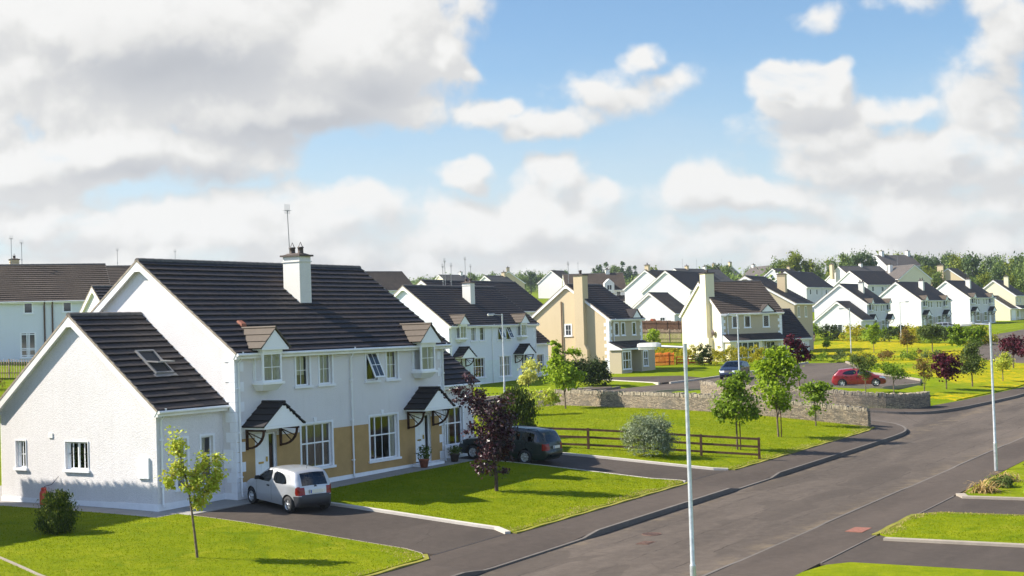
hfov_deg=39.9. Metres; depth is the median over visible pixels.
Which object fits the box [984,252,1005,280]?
broadleaf tree
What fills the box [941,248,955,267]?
broadleaf tree
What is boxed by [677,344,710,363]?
garden shrub
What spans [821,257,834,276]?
broadleaf tree
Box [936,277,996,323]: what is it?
semi detached house
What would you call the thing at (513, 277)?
detached house
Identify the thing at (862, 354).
shrub
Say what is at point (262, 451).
door
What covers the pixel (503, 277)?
terraced house
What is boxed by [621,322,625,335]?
window
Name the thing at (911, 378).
court edge kerb
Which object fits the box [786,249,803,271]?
broadleaf tree
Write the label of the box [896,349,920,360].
shrub
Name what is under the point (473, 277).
broadleaf tree
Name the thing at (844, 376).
parked car
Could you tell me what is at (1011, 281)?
broadleaf tree
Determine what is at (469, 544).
pavement joint
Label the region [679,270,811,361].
detached house
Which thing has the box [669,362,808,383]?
court kerb
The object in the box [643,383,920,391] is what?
island kerb
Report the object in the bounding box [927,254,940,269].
broadleaf tree
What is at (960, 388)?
buttercup field
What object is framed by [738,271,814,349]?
detached house
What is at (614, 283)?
terraced house
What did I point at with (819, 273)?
broadleaf tree
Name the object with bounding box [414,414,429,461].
door
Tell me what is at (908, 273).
detached house
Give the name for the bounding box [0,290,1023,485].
ground
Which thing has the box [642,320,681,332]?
fence
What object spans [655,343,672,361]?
garden shrub
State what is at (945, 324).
parked car
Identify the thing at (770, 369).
street tree
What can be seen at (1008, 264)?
broadleaf tree
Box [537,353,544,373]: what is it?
window
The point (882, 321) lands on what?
window
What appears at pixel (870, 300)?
oriel window
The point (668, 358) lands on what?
board fence
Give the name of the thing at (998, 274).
broadleaf tree
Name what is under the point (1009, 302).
detached house
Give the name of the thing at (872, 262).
broadleaf tree
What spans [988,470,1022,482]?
sword plant
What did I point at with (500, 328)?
window
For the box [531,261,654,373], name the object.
detached house
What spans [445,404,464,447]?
window
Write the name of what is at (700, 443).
post and rail fence
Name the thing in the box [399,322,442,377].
oriel window
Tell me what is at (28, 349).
window
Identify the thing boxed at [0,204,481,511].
semi detached house
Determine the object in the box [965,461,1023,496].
lawn
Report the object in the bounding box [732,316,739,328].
window
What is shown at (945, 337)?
hedge shrub
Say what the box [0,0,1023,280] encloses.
sky
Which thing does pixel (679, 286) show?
terraced house
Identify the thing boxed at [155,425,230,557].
maple tree
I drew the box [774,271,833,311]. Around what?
detached house
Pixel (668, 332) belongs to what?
paling fence
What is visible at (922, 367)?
bronze tree
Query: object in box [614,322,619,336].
window
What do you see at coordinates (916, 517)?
dry grass
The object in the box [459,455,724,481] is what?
driveway
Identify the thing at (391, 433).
window
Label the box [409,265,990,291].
distant wood
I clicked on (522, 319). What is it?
oriel window
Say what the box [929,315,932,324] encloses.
window
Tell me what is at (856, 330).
hedge shrub
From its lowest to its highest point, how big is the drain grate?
0.052 m
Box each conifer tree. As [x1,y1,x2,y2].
[595,264,604,272]
[620,261,631,280]
[624,266,633,280]
[632,265,637,279]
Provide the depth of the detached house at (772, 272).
405.17 m
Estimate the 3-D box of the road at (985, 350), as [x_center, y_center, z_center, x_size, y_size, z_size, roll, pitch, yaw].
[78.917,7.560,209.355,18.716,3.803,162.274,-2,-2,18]
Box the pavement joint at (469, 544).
[434,534,504,554]
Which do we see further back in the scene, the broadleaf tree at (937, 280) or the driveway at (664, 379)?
the broadleaf tree at (937, 280)
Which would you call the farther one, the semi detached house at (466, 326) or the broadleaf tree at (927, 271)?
the broadleaf tree at (927, 271)
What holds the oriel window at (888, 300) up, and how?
in the semi detached house at (865, 305)
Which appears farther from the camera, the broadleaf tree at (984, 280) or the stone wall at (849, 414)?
the broadleaf tree at (984, 280)
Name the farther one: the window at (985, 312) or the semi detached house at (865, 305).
the window at (985, 312)
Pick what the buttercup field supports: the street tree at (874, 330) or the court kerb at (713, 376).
the street tree at (874, 330)
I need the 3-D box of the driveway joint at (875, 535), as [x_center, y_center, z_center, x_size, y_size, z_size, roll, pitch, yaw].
[12.370,7.669,45.380,0.050,0.270,14.400,-3,-2,32]
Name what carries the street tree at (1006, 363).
on the buttercup field
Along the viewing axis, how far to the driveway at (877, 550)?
40.29 m
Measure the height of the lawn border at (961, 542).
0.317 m
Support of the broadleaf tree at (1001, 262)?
on the ground at (933, 385)
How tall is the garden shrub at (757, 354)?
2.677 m
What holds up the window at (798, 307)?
in the detached house at (799, 306)
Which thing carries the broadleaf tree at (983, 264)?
on the ground at (933, 385)
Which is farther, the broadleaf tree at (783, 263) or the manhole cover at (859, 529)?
the broadleaf tree at (783, 263)
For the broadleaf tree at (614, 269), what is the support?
on the ground at (933, 385)
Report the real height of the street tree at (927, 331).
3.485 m
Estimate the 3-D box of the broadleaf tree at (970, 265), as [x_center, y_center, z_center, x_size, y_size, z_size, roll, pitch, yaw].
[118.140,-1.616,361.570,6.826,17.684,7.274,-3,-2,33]
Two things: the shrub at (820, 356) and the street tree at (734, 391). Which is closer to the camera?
the street tree at (734, 391)
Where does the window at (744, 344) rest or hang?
in the detached house at (765, 319)
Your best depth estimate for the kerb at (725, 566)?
48.20 m
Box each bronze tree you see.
[897,326,916,352]
[911,348,938,390]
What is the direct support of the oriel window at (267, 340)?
in the semi detached house at (250, 370)
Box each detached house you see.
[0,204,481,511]
[79,285,112,311]
[393,258,550,383]
[434,271,468,279]
[506,266,525,288]
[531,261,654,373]
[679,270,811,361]
[712,259,738,278]
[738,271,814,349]
[743,263,771,275]
[764,265,794,280]
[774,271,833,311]
[812,280,894,331]
[825,261,885,285]
[833,270,896,295]
[873,249,920,270]
[879,278,952,327]
[886,263,931,284]
[931,263,968,285]
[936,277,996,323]
[983,274,1023,320]
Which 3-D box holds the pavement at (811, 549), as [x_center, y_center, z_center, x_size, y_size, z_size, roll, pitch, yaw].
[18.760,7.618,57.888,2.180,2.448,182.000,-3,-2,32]
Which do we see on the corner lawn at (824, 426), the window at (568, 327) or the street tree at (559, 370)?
the street tree at (559, 370)
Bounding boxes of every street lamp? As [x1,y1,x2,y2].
[487,313,504,391]
[637,342,695,575]
[720,314,739,369]
[838,308,851,352]
[960,322,997,470]
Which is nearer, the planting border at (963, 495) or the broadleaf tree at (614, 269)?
the planting border at (963, 495)
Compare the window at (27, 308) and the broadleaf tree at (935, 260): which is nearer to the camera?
the window at (27, 308)
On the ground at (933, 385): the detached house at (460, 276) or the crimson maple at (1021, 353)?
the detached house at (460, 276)
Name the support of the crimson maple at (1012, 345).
on the ground at (933, 385)
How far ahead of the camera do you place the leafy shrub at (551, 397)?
86.14 m
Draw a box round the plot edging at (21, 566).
[0,556,44,575]
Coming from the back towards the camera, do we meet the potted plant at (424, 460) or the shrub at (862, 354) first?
the shrub at (862, 354)
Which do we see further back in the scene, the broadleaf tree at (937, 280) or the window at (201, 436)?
the broadleaf tree at (937, 280)
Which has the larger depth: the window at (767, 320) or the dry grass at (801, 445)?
the window at (767, 320)
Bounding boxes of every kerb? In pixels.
[330,502,510,533]
[451,420,906,575]
[485,386,620,401]
[485,459,685,482]
[562,452,727,469]
[596,379,659,384]
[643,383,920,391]
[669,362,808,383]
[702,437,1022,575]
[845,361,922,382]
[869,393,1023,413]
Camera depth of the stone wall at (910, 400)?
90.62 m
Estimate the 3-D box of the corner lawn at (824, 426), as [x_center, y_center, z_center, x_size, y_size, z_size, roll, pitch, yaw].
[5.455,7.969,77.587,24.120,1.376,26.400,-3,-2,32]
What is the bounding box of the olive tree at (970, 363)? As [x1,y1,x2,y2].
[958,337,986,386]
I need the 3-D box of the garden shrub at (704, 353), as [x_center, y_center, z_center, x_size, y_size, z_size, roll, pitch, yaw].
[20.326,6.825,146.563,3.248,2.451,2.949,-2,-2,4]
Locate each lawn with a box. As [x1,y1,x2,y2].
[0,506,422,575]
[331,460,682,532]
[474,405,869,469]
[795,562,1023,575]
[880,512,1023,542]
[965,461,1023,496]
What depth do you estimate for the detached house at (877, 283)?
342.52 m
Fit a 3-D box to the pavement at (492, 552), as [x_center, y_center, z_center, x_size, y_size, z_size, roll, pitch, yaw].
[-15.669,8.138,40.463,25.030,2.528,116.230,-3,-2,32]
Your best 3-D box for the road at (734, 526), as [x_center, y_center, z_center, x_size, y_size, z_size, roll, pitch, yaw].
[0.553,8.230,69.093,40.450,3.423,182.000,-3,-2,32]
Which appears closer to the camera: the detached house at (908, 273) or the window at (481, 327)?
the window at (481, 327)
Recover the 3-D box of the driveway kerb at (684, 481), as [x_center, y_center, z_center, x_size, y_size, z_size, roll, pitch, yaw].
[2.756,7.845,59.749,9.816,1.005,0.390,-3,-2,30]
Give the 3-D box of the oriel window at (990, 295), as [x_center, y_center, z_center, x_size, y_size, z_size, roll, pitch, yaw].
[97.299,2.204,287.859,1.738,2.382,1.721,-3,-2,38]
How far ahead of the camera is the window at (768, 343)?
155.64 m
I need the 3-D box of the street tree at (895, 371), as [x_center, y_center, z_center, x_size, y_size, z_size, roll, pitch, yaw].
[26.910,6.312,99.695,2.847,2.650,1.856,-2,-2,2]
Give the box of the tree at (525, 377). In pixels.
[516,357,544,391]
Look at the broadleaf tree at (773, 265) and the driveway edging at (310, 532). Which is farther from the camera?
the broadleaf tree at (773, 265)
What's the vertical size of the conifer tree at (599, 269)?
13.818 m
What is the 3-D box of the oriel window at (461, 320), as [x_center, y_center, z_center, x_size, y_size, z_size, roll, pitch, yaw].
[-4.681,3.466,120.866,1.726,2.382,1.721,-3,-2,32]
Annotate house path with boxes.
[0,457,471,517]
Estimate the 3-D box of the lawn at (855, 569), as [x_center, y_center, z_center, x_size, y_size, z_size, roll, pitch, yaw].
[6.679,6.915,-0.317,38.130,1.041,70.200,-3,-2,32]
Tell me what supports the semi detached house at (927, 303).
on the ground at (933, 385)
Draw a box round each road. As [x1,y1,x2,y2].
[473,363,1023,575]
[977,329,1023,362]
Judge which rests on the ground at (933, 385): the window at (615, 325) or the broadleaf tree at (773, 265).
the broadleaf tree at (773, 265)
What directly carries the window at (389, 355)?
in the semi detached house at (250, 370)
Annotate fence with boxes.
[0,359,29,377]
[478,426,760,458]
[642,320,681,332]
[642,329,680,341]
[655,352,673,365]
[676,356,711,364]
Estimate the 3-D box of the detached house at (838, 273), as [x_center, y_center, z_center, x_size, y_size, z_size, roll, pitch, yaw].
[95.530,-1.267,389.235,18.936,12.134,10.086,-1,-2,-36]
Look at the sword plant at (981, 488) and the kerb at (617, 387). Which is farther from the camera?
the kerb at (617, 387)
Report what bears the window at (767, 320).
in the detached house at (765, 319)
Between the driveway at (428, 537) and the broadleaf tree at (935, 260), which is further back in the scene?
the broadleaf tree at (935, 260)
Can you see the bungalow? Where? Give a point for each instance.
(662, 306)
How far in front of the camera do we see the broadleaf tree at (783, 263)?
431.75 m
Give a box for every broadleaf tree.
[467,272,477,279]
[516,270,528,285]
[524,268,538,293]
[536,271,542,286]
[608,264,620,272]
[712,263,720,269]
[720,265,732,276]
[765,255,782,273]
[777,259,787,268]
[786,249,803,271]
[800,258,817,271]
[812,258,826,277]
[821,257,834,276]
[825,255,837,275]
[835,252,856,267]
[847,245,870,265]
[860,251,878,265]
[910,252,922,263]
[916,254,932,270]
[923,265,936,280]
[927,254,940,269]
[930,270,945,287]
[933,254,951,269]
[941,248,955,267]
[947,251,965,273]
[959,247,984,279]
[969,276,982,287]
[976,271,991,287]
[977,254,991,276]
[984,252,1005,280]
[989,263,1010,282]
[991,254,1006,274]
[1001,256,1023,281]
[1002,273,1017,288]
[1009,251,1023,275]
[1011,264,1023,292]
[1018,252,1023,279]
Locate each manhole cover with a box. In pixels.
[642,532,661,535]
[845,527,870,532]
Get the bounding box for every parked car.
[246,459,330,512]
[459,425,562,462]
[719,360,749,378]
[831,368,886,385]
[934,322,953,327]
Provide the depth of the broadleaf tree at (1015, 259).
366.31 m
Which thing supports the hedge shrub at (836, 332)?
on the buttercup field
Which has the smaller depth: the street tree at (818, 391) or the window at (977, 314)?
the street tree at (818, 391)
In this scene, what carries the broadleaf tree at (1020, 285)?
on the ground at (933, 385)
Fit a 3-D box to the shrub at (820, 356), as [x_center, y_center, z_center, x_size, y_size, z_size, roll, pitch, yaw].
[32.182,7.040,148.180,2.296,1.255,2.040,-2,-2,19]
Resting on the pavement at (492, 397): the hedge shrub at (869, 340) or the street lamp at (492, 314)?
the street lamp at (492, 314)
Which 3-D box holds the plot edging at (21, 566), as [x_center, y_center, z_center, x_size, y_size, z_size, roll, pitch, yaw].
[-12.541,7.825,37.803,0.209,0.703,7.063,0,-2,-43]
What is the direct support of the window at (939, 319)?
in the semi detached house at (927, 303)
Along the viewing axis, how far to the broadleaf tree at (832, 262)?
457.96 m
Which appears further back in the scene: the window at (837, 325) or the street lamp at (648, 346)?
the window at (837, 325)
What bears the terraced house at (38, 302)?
on the ground at (933, 385)
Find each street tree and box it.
[540,339,587,408]
[643,328,660,349]
[706,365,765,449]
[750,345,806,436]
[762,345,786,379]
[794,379,835,425]
[821,337,830,348]
[846,353,879,390]
[863,322,881,351]
[871,359,913,392]
[916,323,947,351]
[945,323,986,347]
[989,351,1014,380]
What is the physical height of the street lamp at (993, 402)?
6.605 m
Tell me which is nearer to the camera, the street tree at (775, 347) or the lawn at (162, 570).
the lawn at (162, 570)
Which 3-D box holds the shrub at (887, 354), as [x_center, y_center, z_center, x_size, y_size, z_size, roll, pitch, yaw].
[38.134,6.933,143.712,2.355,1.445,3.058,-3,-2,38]
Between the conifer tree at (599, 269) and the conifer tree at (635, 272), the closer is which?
the conifer tree at (599, 269)
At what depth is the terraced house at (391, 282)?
255.12 m
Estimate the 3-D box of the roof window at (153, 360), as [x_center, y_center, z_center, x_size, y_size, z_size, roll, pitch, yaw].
[-12.899,2.711,50.829,1.310,0.994,1.080,-3,-2,32]
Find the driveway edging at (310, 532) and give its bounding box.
[194,515,423,556]
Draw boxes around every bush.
[572,356,613,385]
[984,474,1016,487]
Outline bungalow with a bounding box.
[632,292,683,320]
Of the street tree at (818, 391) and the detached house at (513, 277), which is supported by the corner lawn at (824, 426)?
the street tree at (818, 391)
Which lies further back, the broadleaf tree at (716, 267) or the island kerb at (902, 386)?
the broadleaf tree at (716, 267)
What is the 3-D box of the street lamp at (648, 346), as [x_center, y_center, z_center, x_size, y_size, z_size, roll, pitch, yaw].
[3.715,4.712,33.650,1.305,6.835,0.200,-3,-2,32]
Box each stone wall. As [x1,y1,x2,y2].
[554,389,870,426]
[700,380,930,408]
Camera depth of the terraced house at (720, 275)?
382.77 m
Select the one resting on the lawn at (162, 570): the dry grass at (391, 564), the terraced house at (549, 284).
the dry grass at (391, 564)
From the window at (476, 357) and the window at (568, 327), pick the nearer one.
the window at (476, 357)
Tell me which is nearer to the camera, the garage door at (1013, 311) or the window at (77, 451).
the window at (77, 451)
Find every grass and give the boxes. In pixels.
[338,546,421,575]
[502,480,680,530]
[574,405,853,424]
[719,425,868,467]
[880,511,1022,534]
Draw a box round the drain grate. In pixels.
[636,541,655,544]
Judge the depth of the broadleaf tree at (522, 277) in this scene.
599.96 m
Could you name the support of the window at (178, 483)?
in the semi detached house at (250, 370)
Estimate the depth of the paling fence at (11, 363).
113.01 m
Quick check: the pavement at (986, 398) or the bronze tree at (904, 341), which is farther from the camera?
the bronze tree at (904, 341)
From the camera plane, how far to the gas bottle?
50.85 m
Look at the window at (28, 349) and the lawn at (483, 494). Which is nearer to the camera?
the lawn at (483, 494)
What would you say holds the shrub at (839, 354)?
on the ground at (933, 385)
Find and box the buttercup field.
[746,338,1023,400]
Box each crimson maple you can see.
[783,333,815,385]
[929,350,967,388]
[994,333,1023,367]
[1017,345,1023,357]
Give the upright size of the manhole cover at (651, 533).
0.042 m
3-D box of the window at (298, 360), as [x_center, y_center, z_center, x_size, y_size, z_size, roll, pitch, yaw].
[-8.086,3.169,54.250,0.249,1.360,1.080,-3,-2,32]
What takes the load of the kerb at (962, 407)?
on the ground at (933, 385)
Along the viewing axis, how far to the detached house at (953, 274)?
358.61 m
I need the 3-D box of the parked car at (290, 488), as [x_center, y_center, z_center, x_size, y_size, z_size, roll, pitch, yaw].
[-7.897,6.772,49.719,1.930,1.807,3.791,0,1,-40]
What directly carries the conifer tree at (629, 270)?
on the ground at (933, 385)
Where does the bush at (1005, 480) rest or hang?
on the lawn at (1016, 490)
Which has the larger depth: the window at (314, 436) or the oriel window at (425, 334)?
the oriel window at (425, 334)
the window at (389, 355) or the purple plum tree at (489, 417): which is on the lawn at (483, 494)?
the purple plum tree at (489, 417)
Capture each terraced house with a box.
[0,238,110,361]
[106,250,130,284]
[365,271,412,293]
[416,257,542,315]
[479,270,511,280]
[537,270,566,297]
[562,263,625,301]
[622,263,663,307]
[640,270,720,305]
[673,260,732,280]
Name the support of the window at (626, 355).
in the detached house at (600, 321)
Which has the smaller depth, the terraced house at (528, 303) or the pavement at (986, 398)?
the pavement at (986, 398)
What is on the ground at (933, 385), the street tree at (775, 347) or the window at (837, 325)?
the street tree at (775, 347)
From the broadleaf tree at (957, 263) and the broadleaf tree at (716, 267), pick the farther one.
the broadleaf tree at (716, 267)
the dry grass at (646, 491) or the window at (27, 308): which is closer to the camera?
the dry grass at (646, 491)
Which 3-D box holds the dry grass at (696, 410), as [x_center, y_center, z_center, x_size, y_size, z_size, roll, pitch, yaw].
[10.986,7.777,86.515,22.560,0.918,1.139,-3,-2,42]
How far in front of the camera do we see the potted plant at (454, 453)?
61.57 m
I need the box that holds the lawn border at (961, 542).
[883,537,1023,547]
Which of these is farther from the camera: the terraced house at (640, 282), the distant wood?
the distant wood
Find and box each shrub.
[31,489,82,534]
[520,385,563,410]
[617,408,680,457]
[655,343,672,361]
[664,345,682,363]
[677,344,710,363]
[692,342,715,365]
[709,345,735,365]
[724,346,753,364]
[747,344,766,364]
[811,351,828,360]
[813,322,824,336]
[817,324,846,340]
[831,350,851,360]
[838,323,866,340]
[847,347,872,359]
[858,324,887,341]
[875,349,895,360]
[882,323,911,341]
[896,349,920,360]
[902,323,923,342]
[916,323,945,343]
[921,348,941,359]
[935,323,968,342]
[949,351,965,360]
[967,322,998,344]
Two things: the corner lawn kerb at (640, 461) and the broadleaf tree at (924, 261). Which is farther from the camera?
the broadleaf tree at (924, 261)
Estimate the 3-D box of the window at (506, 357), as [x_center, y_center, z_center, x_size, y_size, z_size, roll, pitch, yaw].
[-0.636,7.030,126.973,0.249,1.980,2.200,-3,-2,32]
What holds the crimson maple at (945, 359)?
on the ground at (933, 385)
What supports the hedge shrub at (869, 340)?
on the buttercup field
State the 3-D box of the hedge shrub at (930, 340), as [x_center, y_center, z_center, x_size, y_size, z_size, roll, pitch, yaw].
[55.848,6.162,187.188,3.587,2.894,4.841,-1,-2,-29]
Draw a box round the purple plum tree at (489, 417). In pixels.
[444,373,523,490]
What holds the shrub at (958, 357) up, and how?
on the buttercup field
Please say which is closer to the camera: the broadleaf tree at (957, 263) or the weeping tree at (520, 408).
the weeping tree at (520, 408)
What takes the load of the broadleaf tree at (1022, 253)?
on the ground at (933, 385)
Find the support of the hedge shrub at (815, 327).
on the ground at (933, 385)
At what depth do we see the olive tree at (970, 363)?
107.53 m
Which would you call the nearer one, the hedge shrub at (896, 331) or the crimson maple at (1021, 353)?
the crimson maple at (1021, 353)
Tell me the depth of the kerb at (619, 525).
51.81 m
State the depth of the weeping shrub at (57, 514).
43.89 m
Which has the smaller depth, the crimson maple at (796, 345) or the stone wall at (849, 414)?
the stone wall at (849, 414)
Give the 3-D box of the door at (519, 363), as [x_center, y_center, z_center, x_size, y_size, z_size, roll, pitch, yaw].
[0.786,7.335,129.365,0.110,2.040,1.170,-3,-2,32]
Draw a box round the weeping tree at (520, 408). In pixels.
[491,381,539,426]
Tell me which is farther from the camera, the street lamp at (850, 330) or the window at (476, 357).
the street lamp at (850, 330)
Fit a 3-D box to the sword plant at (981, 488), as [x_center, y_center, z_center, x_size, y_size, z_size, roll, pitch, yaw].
[17.523,7.520,51.973,1.903,0.968,1.620,-3,-2,32]
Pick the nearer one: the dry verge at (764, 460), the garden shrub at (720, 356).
the dry verge at (764, 460)
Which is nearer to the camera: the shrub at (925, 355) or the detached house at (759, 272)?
the shrub at (925, 355)
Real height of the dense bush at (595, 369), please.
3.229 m
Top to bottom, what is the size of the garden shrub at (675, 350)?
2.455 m
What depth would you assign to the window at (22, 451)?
52.22 m
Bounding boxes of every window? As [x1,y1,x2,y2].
[13,440,27,470]
[20,332,36,358]
[23,304,33,314]
[62,303,71,312]
[63,441,89,472]
[134,349,178,376]
[175,436,189,491]
[199,433,215,487]
[241,326,291,390]
[294,355,313,388]
[299,419,336,468]
[317,354,335,386]
[364,352,385,382]
[368,411,401,463]
[385,351,401,381]
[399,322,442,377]
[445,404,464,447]
[449,314,470,341]
[470,328,477,341]
[473,357,486,378]
[479,327,485,341]
[497,327,505,340]
[499,355,512,377]
[505,327,514,340]
[510,313,529,339]
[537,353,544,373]
[564,324,572,336]
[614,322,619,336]
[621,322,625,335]
[622,350,631,369]
[632,322,636,335]
[643,350,648,366]
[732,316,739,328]
[736,342,759,358]
[744,315,751,327]
[762,314,769,327]
[766,341,774,348]
[797,306,800,317]
[833,324,842,331]
[863,298,874,311]
[881,319,884,329]
[882,298,891,311]
[918,295,928,307]
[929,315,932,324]
[937,315,941,322]
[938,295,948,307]
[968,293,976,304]
[976,312,980,320]
[984,311,987,320]
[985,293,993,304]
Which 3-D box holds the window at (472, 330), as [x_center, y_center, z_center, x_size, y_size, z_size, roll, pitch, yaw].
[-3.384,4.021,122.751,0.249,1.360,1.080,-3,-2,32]
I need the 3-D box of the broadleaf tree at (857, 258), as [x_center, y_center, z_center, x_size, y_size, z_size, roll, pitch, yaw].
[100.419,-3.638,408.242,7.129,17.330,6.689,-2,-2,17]
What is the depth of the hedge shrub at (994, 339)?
177.96 m
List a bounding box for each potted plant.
[414,445,431,467]
[447,444,461,461]
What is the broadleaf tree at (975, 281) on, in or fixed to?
on the ground at (933, 385)
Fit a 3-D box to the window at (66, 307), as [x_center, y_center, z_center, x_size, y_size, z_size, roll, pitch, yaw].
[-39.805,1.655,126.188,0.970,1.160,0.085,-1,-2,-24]
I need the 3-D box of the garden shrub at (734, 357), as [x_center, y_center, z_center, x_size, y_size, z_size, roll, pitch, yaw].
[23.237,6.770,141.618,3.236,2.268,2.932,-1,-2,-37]
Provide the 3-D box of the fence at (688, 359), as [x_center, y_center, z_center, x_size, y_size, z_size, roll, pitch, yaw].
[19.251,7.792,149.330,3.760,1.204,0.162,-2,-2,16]
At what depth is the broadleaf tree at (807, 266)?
420.14 m
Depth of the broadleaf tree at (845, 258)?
417.66 m
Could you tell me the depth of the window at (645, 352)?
139.14 m
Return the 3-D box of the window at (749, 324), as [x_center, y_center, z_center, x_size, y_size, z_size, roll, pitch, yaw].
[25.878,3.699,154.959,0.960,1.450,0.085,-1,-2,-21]
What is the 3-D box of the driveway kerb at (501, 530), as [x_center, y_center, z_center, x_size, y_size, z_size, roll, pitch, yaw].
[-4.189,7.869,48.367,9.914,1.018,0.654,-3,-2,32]
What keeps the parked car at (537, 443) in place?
on the driveway at (628, 468)
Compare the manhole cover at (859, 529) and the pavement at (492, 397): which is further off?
the pavement at (492, 397)
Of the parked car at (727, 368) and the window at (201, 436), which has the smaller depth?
the window at (201, 436)
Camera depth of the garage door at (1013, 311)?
303.70 m
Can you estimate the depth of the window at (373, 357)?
57.81 m
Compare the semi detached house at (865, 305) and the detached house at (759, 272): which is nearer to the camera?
the semi detached house at (865, 305)
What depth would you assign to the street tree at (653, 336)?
156.49 m
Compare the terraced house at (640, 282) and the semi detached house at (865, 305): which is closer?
the semi detached house at (865, 305)
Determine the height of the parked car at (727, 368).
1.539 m
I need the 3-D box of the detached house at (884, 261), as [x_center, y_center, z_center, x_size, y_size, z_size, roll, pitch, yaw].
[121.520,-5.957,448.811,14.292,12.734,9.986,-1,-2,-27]
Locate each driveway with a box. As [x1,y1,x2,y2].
[196,501,502,556]
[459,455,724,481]
[610,376,700,383]
[819,496,1023,571]
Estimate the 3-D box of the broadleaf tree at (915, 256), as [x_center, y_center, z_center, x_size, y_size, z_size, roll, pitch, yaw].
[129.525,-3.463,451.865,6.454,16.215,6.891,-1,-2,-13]
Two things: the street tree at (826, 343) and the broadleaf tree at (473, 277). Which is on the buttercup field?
the street tree at (826, 343)
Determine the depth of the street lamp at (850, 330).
160.76 m
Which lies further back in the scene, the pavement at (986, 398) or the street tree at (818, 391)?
the pavement at (986, 398)
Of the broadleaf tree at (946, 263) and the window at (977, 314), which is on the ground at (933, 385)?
the broadleaf tree at (946, 263)
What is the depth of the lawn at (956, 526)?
44.02 m
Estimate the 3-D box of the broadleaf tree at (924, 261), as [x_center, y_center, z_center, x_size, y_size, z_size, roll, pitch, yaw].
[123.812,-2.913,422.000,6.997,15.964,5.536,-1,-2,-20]
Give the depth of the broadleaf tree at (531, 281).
599.72 m
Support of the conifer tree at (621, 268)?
on the ground at (933, 385)
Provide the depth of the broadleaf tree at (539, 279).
599.50 m
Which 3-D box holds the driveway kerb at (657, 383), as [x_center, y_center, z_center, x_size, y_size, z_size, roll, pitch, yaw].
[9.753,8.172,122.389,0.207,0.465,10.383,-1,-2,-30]
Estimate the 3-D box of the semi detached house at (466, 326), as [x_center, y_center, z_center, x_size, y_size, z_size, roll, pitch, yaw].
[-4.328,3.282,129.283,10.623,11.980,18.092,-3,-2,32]
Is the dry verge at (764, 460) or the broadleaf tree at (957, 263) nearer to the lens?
the dry verge at (764, 460)
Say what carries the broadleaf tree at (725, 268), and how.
on the ground at (933, 385)
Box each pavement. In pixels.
[376,420,903,575]
[474,386,611,400]
[708,437,1023,575]
[862,387,1023,411]
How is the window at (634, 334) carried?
in the detached house at (600, 321)
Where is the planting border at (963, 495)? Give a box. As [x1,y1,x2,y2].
[956,493,1023,500]
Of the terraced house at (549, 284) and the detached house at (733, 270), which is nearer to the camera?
the terraced house at (549, 284)
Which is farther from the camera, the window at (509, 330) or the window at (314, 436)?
the window at (509, 330)
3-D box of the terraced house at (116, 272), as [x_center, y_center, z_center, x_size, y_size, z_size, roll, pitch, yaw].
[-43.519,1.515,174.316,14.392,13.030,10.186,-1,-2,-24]
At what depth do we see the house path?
50.34 m
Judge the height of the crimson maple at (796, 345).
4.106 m
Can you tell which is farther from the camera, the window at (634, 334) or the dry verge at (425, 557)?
the window at (634, 334)
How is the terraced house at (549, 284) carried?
on the ground at (933, 385)
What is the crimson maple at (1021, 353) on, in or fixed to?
on the buttercup field
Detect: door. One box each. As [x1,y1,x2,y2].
[255,432,274,474]
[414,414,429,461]
[518,357,523,375]
[1011,310,1015,319]
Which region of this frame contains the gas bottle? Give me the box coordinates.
[39,476,58,504]
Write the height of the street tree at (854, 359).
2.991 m
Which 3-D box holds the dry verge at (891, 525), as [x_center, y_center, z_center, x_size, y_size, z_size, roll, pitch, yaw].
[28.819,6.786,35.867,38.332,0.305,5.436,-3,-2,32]
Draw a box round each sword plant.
[960,478,1010,493]
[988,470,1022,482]
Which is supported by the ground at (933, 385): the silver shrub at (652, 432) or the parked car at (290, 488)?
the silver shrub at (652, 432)
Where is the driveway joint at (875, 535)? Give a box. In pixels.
[820,496,954,563]
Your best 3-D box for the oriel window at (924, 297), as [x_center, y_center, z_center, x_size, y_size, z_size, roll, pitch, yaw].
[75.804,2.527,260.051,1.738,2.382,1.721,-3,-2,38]
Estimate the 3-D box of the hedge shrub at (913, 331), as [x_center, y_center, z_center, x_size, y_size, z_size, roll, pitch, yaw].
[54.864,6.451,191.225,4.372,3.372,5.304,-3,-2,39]
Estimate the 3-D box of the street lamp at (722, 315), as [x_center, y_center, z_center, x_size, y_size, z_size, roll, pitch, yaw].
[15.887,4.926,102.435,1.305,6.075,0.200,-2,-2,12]
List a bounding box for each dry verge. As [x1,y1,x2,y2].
[365,554,428,575]
[731,427,874,469]
[872,512,1015,535]
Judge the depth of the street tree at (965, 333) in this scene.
137.77 m

